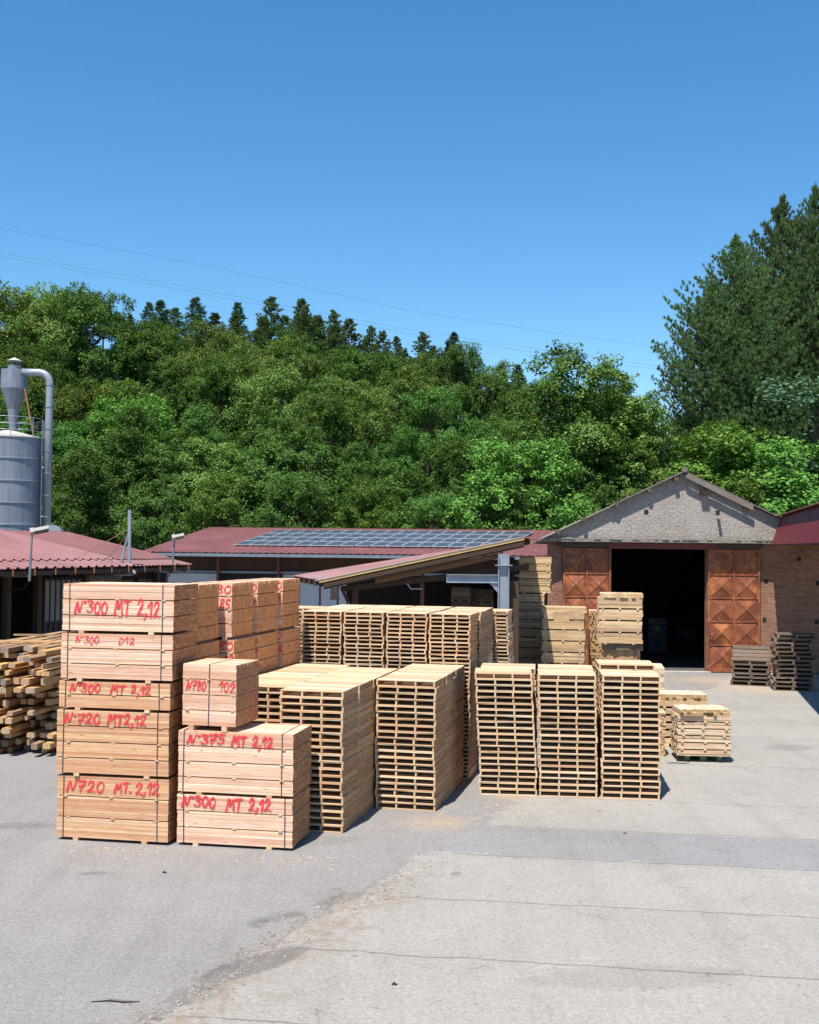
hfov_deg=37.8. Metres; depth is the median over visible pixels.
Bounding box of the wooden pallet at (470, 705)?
[464,700,475,708]
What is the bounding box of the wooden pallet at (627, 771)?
[599,761,659,774]
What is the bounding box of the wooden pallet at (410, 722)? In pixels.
[377,714,445,726]
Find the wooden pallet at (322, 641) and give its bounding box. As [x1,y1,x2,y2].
[302,639,343,643]
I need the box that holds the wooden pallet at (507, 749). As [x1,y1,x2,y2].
[479,740,535,752]
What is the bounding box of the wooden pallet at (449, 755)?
[444,749,454,761]
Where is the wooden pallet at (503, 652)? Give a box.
[493,648,512,654]
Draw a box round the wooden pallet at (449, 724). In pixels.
[445,718,455,730]
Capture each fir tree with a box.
[77,290,101,382]
[124,300,186,385]
[138,302,157,364]
[177,296,210,347]
[178,313,209,394]
[201,312,224,351]
[220,302,249,348]
[276,315,291,334]
[422,345,451,418]
[441,332,479,413]
[441,344,464,384]
[463,351,488,419]
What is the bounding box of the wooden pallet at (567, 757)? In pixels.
[538,745,596,760]
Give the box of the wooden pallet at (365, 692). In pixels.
[357,686,373,698]
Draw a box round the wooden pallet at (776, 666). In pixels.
[772,663,815,669]
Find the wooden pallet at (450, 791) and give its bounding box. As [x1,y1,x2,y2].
[445,784,455,799]
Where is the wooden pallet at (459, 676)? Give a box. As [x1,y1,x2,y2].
[456,671,463,681]
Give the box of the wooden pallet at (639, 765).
[599,753,659,768]
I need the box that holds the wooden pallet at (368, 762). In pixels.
[358,756,373,772]
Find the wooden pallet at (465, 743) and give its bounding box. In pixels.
[463,735,476,745]
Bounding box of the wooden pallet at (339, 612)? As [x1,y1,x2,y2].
[302,609,352,615]
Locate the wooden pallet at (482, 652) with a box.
[477,648,487,654]
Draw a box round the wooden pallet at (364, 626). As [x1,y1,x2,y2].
[343,624,386,628]
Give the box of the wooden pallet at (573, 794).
[538,785,596,797]
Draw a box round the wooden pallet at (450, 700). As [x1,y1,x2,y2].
[445,694,455,705]
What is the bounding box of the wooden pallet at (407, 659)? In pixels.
[386,657,428,661]
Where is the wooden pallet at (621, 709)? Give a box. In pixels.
[599,704,659,713]
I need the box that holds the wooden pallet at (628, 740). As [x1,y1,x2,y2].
[599,731,659,743]
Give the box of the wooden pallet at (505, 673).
[474,668,531,679]
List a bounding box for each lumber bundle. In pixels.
[56,706,187,778]
[57,772,181,844]
[59,678,184,712]
[61,630,195,683]
[62,581,197,634]
[177,786,309,849]
[178,722,311,798]
[182,658,258,731]
[184,583,218,643]
[192,641,218,660]
[195,581,252,639]
[212,636,255,659]
[225,579,277,634]
[248,631,277,674]
[254,578,299,630]
[271,627,300,669]
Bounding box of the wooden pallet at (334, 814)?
[310,800,358,818]
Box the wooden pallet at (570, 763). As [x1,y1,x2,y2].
[539,760,596,766]
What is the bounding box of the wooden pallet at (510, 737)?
[477,734,534,740]
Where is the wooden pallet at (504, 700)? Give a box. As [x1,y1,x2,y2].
[476,697,532,703]
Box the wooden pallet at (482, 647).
[477,644,488,650]
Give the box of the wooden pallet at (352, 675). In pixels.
[317,672,386,684]
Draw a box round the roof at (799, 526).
[771,502,818,544]
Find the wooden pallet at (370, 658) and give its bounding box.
[343,656,385,660]
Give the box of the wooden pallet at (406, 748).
[375,739,444,752]
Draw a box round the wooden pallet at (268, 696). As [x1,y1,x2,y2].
[258,693,292,699]
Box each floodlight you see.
[8,525,48,590]
[151,533,183,580]
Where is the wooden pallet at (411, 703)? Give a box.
[376,695,445,706]
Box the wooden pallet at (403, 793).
[375,782,444,798]
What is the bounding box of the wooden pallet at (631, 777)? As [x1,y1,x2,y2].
[598,767,659,780]
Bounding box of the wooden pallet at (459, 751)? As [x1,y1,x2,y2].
[455,746,462,758]
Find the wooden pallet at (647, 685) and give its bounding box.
[600,678,660,688]
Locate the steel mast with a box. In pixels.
[76,510,135,577]
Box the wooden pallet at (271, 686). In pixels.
[257,679,303,693]
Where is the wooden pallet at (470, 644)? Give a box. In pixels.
[429,640,477,646]
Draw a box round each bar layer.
[544,612,583,618]
[599,592,642,597]
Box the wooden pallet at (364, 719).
[358,712,372,725]
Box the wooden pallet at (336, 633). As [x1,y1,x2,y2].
[302,631,342,635]
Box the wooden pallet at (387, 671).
[333,667,397,674]
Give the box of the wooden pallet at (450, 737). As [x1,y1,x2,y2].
[445,731,455,743]
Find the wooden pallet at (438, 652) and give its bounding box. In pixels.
[429,648,476,654]
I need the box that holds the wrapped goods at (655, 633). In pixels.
[645,617,666,650]
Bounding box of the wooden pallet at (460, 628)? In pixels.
[429,624,477,630]
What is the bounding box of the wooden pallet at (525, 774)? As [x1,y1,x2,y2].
[480,766,537,777]
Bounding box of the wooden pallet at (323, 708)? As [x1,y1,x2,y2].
[280,699,357,712]
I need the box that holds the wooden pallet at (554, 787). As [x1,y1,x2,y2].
[538,779,597,791]
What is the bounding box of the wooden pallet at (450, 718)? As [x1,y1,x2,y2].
[446,712,454,723]
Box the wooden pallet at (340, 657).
[302,654,343,659]
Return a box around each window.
[122,578,134,581]
[137,578,152,582]
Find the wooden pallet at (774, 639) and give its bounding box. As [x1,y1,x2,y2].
[771,636,813,642]
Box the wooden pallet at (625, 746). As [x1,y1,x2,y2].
[599,736,659,750]
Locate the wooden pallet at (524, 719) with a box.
[476,715,533,722]
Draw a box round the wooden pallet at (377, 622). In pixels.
[344,620,387,624]
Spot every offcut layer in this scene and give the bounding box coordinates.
[660,690,706,701]
[672,704,729,715]
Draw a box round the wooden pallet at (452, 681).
[446,676,455,687]
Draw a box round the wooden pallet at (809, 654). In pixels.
[772,651,814,656]
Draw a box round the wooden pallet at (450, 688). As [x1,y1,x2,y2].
[446,683,455,693]
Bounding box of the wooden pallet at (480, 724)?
[477,721,534,728]
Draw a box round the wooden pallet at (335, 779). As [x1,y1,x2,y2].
[311,767,357,783]
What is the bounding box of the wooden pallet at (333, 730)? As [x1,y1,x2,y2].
[312,719,357,733]
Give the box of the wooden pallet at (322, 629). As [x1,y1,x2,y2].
[303,627,342,631]
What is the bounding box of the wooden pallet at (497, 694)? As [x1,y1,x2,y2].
[475,691,532,697]
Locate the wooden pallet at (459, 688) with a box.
[456,683,463,693]
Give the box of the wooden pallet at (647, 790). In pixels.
[600,782,659,793]
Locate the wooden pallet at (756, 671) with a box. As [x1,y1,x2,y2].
[731,667,769,673]
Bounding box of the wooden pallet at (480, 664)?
[478,659,487,666]
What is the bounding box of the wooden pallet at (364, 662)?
[343,660,386,664]
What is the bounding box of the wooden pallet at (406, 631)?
[386,629,429,633]
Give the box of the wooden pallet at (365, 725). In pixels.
[358,718,372,731]
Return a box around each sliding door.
[42,576,81,633]
[563,548,610,664]
[707,550,759,671]
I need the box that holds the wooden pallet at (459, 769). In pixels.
[455,763,463,776]
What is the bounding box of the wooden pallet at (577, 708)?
[538,705,596,711]
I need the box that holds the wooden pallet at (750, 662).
[731,658,768,664]
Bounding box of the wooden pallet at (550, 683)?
[537,676,595,686]
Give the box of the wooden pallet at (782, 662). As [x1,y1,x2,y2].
[771,658,813,664]
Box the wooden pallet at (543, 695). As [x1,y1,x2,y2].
[537,687,595,699]
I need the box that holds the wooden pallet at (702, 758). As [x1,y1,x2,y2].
[682,756,721,760]
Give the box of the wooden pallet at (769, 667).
[732,663,771,669]
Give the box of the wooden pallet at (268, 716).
[256,713,279,720]
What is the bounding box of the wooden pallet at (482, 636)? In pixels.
[477,633,487,638]
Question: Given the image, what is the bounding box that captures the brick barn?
[532,467,818,673]
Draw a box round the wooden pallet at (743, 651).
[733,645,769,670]
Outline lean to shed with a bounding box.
[294,536,540,663]
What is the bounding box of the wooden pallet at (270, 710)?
[258,706,289,713]
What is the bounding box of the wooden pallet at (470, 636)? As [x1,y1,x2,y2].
[429,632,476,638]
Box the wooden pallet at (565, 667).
[538,664,592,669]
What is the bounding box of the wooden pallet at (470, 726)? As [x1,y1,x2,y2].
[464,720,476,728]
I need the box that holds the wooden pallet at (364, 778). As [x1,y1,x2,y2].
[358,770,372,785]
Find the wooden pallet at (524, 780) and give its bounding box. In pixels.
[479,775,536,783]
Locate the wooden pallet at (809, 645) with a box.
[772,641,812,647]
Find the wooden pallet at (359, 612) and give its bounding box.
[344,609,394,616]
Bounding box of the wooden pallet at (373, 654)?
[344,652,385,656]
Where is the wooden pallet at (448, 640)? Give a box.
[428,636,476,642]
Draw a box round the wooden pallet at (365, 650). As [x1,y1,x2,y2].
[344,648,385,652]
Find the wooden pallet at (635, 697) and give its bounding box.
[599,688,659,700]
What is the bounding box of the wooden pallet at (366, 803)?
[358,795,373,812]
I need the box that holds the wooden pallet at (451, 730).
[445,724,456,736]
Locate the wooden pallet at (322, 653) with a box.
[301,651,343,655]
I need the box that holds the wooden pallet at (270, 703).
[257,699,290,706]
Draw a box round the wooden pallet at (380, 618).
[344,616,386,620]
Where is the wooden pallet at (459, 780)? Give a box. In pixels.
[455,775,462,786]
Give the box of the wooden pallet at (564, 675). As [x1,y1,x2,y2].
[537,669,596,680]
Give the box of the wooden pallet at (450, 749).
[444,742,455,755]
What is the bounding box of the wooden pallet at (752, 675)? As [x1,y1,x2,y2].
[732,673,770,677]
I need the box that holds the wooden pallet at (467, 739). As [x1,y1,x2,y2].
[463,731,476,741]
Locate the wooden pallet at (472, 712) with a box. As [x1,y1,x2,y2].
[464,708,476,716]
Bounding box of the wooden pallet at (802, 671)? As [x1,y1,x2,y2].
[773,667,814,673]
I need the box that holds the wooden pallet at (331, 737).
[310,726,357,740]
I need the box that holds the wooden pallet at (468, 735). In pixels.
[464,728,476,737]
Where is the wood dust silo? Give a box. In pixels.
[0,357,62,531]
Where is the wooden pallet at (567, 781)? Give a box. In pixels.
[538,769,597,785]
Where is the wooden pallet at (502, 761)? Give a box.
[479,756,536,765]
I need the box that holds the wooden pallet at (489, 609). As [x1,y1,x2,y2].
[450,607,492,612]
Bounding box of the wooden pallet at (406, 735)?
[376,727,444,739]
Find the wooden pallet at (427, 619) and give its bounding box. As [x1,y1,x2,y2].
[387,617,429,621]
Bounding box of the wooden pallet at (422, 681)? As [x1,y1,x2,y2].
[376,674,445,687]
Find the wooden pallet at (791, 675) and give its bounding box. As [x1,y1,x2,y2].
[773,671,815,677]
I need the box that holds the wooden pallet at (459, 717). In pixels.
[455,711,463,722]
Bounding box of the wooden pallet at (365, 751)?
[358,744,372,758]
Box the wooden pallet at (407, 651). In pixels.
[386,649,428,653]
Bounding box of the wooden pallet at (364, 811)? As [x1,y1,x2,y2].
[357,803,371,819]
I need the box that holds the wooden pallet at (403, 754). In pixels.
[375,744,444,759]
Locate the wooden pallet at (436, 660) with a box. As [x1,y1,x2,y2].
[429,656,476,663]
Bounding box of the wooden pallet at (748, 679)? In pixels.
[732,677,769,681]
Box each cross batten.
[0,640,61,642]
[13,634,61,635]
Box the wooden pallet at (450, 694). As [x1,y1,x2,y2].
[446,688,455,699]
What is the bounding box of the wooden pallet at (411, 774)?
[376,763,444,778]
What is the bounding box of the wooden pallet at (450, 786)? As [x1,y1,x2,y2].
[445,779,454,792]
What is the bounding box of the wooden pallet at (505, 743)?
[478,740,534,746]
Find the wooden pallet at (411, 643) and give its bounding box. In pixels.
[386,641,428,645]
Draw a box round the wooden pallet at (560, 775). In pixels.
[539,770,597,779]
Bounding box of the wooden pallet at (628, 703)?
[599,694,659,706]
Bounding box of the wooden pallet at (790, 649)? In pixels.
[770,645,812,651]
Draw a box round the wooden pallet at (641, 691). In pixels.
[599,684,660,694]
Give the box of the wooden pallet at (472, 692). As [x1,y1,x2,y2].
[464,688,475,696]
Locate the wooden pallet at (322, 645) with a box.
[302,643,343,647]
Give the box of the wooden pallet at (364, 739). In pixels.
[358,731,374,745]
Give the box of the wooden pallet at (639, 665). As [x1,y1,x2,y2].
[596,660,654,670]
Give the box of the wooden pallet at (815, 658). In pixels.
[775,655,817,660]
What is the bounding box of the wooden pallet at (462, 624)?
[430,620,477,626]
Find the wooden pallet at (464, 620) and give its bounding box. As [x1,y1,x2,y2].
[430,616,477,622]
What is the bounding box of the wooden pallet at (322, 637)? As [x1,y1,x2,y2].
[302,635,343,639]
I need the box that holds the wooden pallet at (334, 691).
[280,683,357,698]
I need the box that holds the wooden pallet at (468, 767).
[463,759,476,769]
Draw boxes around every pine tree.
[109,320,125,384]
[168,307,194,346]
[214,314,251,373]
[242,296,288,369]
[246,316,271,363]
[248,326,275,397]
[268,298,329,389]
[289,313,300,331]
[296,307,326,393]
[307,314,326,353]
[312,309,361,377]
[314,317,329,356]
[322,328,362,380]
[334,318,377,387]
[358,325,376,384]
[362,330,397,408]
[389,336,408,357]
[392,350,408,390]
[398,348,407,384]
[405,332,450,396]
[482,364,519,426]
[498,372,533,412]
[509,364,528,395]
[650,231,818,464]
[650,280,773,466]
[709,192,818,451]
[749,181,818,454]
[780,239,818,441]
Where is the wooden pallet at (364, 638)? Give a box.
[344,636,385,640]
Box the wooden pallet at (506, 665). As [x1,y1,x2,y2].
[481,663,535,673]
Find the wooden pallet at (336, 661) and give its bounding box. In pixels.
[302,658,342,663]
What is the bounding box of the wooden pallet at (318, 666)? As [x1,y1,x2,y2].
[285,663,349,669]
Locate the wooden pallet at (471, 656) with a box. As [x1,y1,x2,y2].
[429,652,477,658]
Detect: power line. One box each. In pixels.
[0,228,772,361]
[0,256,763,383]
[4,253,762,380]
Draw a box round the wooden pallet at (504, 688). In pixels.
[476,683,533,691]
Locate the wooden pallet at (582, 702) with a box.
[538,698,595,705]
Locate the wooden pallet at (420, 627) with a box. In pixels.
[386,625,429,629]
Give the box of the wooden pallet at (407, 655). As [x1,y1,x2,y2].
[386,653,428,657]
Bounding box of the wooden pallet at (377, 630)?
[343,628,385,632]
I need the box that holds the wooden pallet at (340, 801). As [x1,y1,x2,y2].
[309,787,357,804]
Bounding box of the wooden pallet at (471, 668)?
[464,663,477,671]
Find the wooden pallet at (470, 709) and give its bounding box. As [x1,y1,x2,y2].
[464,704,476,712]
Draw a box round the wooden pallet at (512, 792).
[480,784,536,795]
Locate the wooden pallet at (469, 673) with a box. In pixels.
[464,667,477,675]
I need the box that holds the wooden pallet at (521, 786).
[478,780,535,789]
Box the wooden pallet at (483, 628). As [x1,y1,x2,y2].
[477,625,488,631]
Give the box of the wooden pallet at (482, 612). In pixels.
[444,609,487,615]
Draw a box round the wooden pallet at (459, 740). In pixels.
[455,735,463,745]
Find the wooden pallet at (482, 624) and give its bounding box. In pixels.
[477,621,487,627]
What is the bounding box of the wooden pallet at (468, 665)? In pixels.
[429,659,477,667]
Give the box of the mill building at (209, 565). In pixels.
[143,527,554,605]
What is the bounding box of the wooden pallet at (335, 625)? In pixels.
[302,623,343,627]
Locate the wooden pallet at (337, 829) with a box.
[309,814,357,832]
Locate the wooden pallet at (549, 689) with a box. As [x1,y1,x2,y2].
[537,686,595,693]
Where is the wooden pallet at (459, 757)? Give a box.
[455,751,462,762]
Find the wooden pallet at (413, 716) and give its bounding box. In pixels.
[376,707,445,719]
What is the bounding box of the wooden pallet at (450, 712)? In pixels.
[446,707,454,717]
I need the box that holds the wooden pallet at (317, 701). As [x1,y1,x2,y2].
[279,692,356,705]
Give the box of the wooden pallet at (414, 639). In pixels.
[386,637,428,641]
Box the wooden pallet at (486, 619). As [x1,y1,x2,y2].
[478,617,488,623]
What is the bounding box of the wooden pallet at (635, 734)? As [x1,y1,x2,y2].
[599,725,660,737]
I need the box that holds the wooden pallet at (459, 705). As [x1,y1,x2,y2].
[455,699,464,710]
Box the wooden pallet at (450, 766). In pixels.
[445,761,455,774]
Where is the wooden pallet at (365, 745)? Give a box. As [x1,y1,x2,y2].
[358,738,372,752]
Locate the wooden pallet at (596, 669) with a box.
[595,665,629,675]
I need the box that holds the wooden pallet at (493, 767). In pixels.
[479,764,536,771]
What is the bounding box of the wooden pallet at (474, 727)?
[464,723,476,732]
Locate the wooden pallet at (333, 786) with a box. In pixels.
[308,774,357,790]
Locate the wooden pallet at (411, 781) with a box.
[376,770,445,785]
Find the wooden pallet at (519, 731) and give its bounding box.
[477,722,534,734]
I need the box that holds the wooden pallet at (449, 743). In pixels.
[445,737,454,749]
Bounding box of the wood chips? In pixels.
[71,682,812,869]
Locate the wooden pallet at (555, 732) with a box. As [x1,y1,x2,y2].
[538,729,596,736]
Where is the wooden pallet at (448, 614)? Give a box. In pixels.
[430,611,478,618]
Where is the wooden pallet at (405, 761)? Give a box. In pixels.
[375,752,443,765]
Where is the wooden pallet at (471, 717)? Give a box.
[464,711,476,720]
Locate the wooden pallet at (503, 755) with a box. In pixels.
[479,752,536,758]
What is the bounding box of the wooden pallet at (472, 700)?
[465,697,475,704]
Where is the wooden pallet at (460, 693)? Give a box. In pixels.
[456,688,464,699]
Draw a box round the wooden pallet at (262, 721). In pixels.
[251,720,279,723]
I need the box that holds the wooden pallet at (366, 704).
[358,699,372,711]
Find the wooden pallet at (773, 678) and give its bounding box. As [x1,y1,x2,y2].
[770,675,812,682]
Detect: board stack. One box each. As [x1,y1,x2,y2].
[451,587,472,606]
[471,589,494,608]
[518,636,541,687]
[519,557,551,593]
[519,593,544,637]
[541,617,585,664]
[588,609,601,693]
[597,596,642,644]
[653,663,664,689]
[660,701,708,746]
[660,710,665,755]
[670,710,731,756]
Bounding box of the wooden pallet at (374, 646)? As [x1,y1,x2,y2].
[344,644,386,648]
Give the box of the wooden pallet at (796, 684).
[773,682,813,686]
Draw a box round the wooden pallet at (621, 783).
[598,774,660,787]
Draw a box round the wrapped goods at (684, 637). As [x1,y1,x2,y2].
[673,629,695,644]
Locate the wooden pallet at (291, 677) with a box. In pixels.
[259,673,320,680]
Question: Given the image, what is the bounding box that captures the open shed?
[0,529,192,639]
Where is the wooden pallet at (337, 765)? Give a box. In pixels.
[311,753,358,769]
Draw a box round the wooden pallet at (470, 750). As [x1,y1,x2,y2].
[463,742,477,753]
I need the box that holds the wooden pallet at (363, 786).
[357,776,372,792]
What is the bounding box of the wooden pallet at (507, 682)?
[475,675,532,685]
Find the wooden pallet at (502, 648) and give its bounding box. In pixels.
[493,644,512,650]
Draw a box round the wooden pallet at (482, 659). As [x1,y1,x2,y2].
[478,656,488,662]
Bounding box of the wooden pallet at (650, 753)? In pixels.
[599,745,660,756]
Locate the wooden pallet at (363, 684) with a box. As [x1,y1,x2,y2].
[302,677,372,691]
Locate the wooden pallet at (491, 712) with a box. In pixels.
[476,709,533,716]
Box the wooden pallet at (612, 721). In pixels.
[599,713,659,725]
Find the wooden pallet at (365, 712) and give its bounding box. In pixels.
[358,705,373,718]
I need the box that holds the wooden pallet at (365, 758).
[358,751,371,765]
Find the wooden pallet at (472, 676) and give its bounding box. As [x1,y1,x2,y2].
[464,674,474,679]
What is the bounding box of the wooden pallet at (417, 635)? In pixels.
[386,633,428,637]
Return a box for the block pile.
[602,650,639,659]
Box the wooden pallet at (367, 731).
[358,724,373,738]
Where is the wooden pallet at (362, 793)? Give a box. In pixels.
[358,783,371,799]
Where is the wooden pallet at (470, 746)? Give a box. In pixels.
[463,739,477,749]
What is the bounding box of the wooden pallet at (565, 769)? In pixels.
[539,764,596,772]
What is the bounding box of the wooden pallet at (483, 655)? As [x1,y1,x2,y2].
[477,651,488,658]
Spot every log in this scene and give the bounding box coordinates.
[0,744,15,752]
[7,742,26,752]
[15,736,30,744]
[24,715,35,719]
[41,747,55,752]
[51,712,56,718]
[53,682,58,687]
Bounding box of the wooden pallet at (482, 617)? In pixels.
[478,614,487,619]
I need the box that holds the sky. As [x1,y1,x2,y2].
[0,0,818,450]
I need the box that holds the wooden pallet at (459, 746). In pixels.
[455,740,463,752]
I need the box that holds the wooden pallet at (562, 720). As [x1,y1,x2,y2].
[538,715,595,723]
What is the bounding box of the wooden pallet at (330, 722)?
[280,713,357,726]
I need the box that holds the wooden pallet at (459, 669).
[403,664,463,675]
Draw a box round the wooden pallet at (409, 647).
[386,645,428,649]
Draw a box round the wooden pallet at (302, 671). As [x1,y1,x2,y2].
[269,668,334,674]
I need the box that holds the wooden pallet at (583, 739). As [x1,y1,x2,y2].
[539,735,597,742]
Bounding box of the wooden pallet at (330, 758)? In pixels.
[311,746,357,761]
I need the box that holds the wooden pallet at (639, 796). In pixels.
[599,782,659,799]
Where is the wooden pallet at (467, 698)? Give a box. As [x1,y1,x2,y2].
[464,693,474,700]
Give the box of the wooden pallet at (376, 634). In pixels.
[343,632,385,636]
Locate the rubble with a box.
[129,841,451,1023]
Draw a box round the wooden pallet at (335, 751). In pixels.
[311,740,358,754]
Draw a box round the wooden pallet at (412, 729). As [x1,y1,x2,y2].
[376,720,445,733]
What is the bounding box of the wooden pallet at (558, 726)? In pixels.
[538,723,596,729]
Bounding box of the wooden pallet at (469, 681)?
[464,677,475,683]
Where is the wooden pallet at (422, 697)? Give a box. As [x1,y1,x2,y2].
[376,689,445,700]
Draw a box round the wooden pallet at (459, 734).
[455,728,464,740]
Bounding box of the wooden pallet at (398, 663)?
[387,661,428,665]
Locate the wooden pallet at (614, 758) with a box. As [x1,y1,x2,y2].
[599,750,660,762]
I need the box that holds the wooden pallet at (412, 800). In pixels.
[376,788,445,804]
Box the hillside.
[18,381,535,554]
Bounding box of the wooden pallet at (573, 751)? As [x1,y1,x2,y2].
[538,747,596,754]
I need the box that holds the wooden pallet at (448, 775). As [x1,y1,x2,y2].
[445,767,454,780]
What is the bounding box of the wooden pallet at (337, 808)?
[310,794,357,811]
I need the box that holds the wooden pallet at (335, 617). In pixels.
[302,615,343,619]
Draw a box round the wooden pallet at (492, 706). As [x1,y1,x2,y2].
[476,698,533,710]
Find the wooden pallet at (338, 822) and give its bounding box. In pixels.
[309,808,357,825]
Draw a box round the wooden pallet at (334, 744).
[311,733,357,747]
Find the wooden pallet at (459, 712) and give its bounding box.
[455,706,463,716]
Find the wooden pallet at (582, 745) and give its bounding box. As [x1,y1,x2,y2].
[539,738,596,748]
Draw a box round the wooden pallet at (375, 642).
[344,640,386,644]
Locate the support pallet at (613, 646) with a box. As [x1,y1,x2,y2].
[602,643,642,649]
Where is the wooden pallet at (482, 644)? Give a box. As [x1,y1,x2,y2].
[478,640,488,646]
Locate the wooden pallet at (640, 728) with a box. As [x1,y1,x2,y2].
[598,719,660,731]
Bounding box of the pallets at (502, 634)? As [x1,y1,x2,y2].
[295,604,599,807]
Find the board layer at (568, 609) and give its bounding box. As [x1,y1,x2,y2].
[541,605,586,612]
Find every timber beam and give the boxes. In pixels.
[0,631,66,643]
[0,636,49,645]
[0,636,61,647]
[0,637,61,652]
[0,657,16,662]
[0,660,18,668]
[0,665,28,670]
[0,671,27,682]
[0,673,28,685]
[0,684,22,692]
[0,696,16,704]
[0,704,28,713]
[0,715,13,722]
[0,720,25,729]
[1,717,35,733]
[1,733,26,746]
[3,650,23,657]
[3,696,28,706]
[4,665,31,674]
[4,725,43,737]
[5,691,16,696]
[5,712,26,723]
[7,701,44,715]
[8,631,61,639]
[8,661,28,667]
[9,651,26,657]
[13,674,32,683]
[13,683,40,692]
[17,653,37,660]
[17,692,30,697]
[19,651,37,655]
[20,696,35,703]
[21,676,42,684]
[23,639,61,650]
[23,653,60,661]
[24,744,30,749]
[25,684,52,693]
[27,643,57,651]
[27,703,58,715]
[27,727,47,737]
[27,736,46,744]
[28,668,40,673]
[28,696,55,704]
[28,703,45,710]
[29,659,45,664]
[29,717,50,726]
[31,737,56,749]
[33,666,60,675]
[35,661,49,667]
[36,687,58,697]
[36,710,56,719]
[38,643,61,650]
[38,646,64,655]
[39,673,60,682]
[40,718,56,726]
[40,728,56,737]
[41,660,64,668]
[41,667,60,675]
[41,674,67,684]
[43,738,59,748]
[45,696,58,705]
[45,719,56,729]
[46,655,60,661]
[47,731,56,738]
[48,689,60,696]
[52,704,64,710]
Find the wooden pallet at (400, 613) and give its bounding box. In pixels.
[386,610,435,616]
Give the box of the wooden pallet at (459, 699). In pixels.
[455,694,463,704]
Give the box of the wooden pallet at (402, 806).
[376,795,444,811]
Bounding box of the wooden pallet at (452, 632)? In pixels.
[428,628,476,634]
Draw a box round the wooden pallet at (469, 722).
[464,717,475,724]
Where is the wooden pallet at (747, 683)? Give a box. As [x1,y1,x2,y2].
[730,679,768,686]
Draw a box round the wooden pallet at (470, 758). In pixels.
[464,751,476,761]
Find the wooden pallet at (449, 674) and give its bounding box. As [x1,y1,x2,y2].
[390,668,455,680]
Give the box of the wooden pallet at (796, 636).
[774,632,816,638]
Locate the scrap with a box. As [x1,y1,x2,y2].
[91,999,139,1002]
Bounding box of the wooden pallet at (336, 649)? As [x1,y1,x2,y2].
[301,646,343,651]
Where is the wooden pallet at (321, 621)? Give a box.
[302,619,343,623]
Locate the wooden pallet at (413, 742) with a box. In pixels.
[375,732,444,746]
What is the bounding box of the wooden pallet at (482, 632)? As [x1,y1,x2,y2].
[477,629,487,634]
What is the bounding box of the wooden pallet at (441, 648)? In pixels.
[429,644,477,650]
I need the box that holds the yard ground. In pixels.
[0,672,818,1023]
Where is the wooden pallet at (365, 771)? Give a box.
[357,764,372,779]
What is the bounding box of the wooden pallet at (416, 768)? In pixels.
[376,757,444,772]
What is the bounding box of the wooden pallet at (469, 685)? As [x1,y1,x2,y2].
[464,681,474,687]
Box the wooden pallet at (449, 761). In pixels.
[445,754,455,768]
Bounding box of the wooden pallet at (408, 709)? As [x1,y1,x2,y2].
[376,702,444,713]
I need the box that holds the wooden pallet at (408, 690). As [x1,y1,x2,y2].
[377,682,445,694]
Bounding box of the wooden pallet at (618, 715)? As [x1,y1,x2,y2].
[599,705,659,719]
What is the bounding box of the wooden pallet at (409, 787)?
[376,776,444,791]
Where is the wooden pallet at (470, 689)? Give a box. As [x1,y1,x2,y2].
[465,685,475,691]
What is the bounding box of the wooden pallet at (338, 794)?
[310,780,357,797]
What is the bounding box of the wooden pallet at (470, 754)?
[463,746,477,757]
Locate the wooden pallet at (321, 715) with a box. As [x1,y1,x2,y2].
[280,705,358,719]
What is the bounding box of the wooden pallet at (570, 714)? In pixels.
[538,709,596,717]
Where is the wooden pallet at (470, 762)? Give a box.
[463,755,476,765]
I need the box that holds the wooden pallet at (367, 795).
[358,789,372,805]
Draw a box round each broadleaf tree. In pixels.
[0,275,62,372]
[0,337,82,452]
[0,353,23,402]
[0,394,36,433]
[3,281,88,380]
[11,289,90,387]
[15,361,113,489]
[21,281,159,414]
[21,376,105,502]
[28,383,156,500]
[34,419,124,539]
[51,444,131,543]
[55,376,148,468]
[65,300,151,396]
[76,393,194,542]
[84,402,190,545]
[100,317,198,424]
[108,472,199,552]
[130,390,196,467]
[136,323,196,392]
[145,357,215,478]
[146,436,273,553]
[156,405,236,525]
[173,317,254,441]
[173,354,258,483]
[176,344,274,451]
[182,471,259,553]
[204,331,261,417]
[222,364,333,491]
[231,403,313,521]
[234,425,349,554]
[235,348,311,452]
[236,470,353,554]
[241,335,327,426]
[260,328,328,397]
[270,389,374,526]
[290,362,371,450]
[299,373,407,509]
[311,345,400,453]
[327,440,411,554]
[332,472,406,554]
[339,348,373,390]
[357,364,462,490]
[358,350,440,465]
[359,423,429,528]
[380,385,484,521]
[387,491,483,555]
[388,434,506,528]
[391,351,455,428]
[408,341,504,478]
[429,383,480,480]
[435,436,597,556]
[441,431,504,528]
[442,416,530,518]
[457,359,528,431]
[466,435,571,529]
[470,424,586,528]
[483,382,568,437]
[494,488,545,556]
[503,372,578,423]
[504,418,554,435]
[507,339,596,528]
[510,421,658,525]
[525,352,682,524]
[552,385,593,436]
[563,484,618,523]
[581,448,658,490]
[590,378,640,430]
[600,437,668,501]
[609,389,677,457]
[617,436,679,488]
[646,449,683,480]
[651,415,810,502]
[667,409,693,452]
[702,434,818,516]
[706,464,750,476]
[707,471,786,512]
[744,369,818,508]
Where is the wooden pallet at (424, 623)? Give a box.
[387,621,429,625]
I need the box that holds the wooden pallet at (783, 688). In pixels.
[770,683,812,691]
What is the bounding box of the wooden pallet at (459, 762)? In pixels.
[455,757,463,770]
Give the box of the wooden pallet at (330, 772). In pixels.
[311,760,357,776]
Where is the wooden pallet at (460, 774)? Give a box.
[455,769,462,781]
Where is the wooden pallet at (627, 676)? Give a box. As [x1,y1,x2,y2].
[599,670,660,682]
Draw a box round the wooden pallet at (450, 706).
[445,701,455,712]
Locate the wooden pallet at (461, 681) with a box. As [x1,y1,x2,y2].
[456,677,464,687]

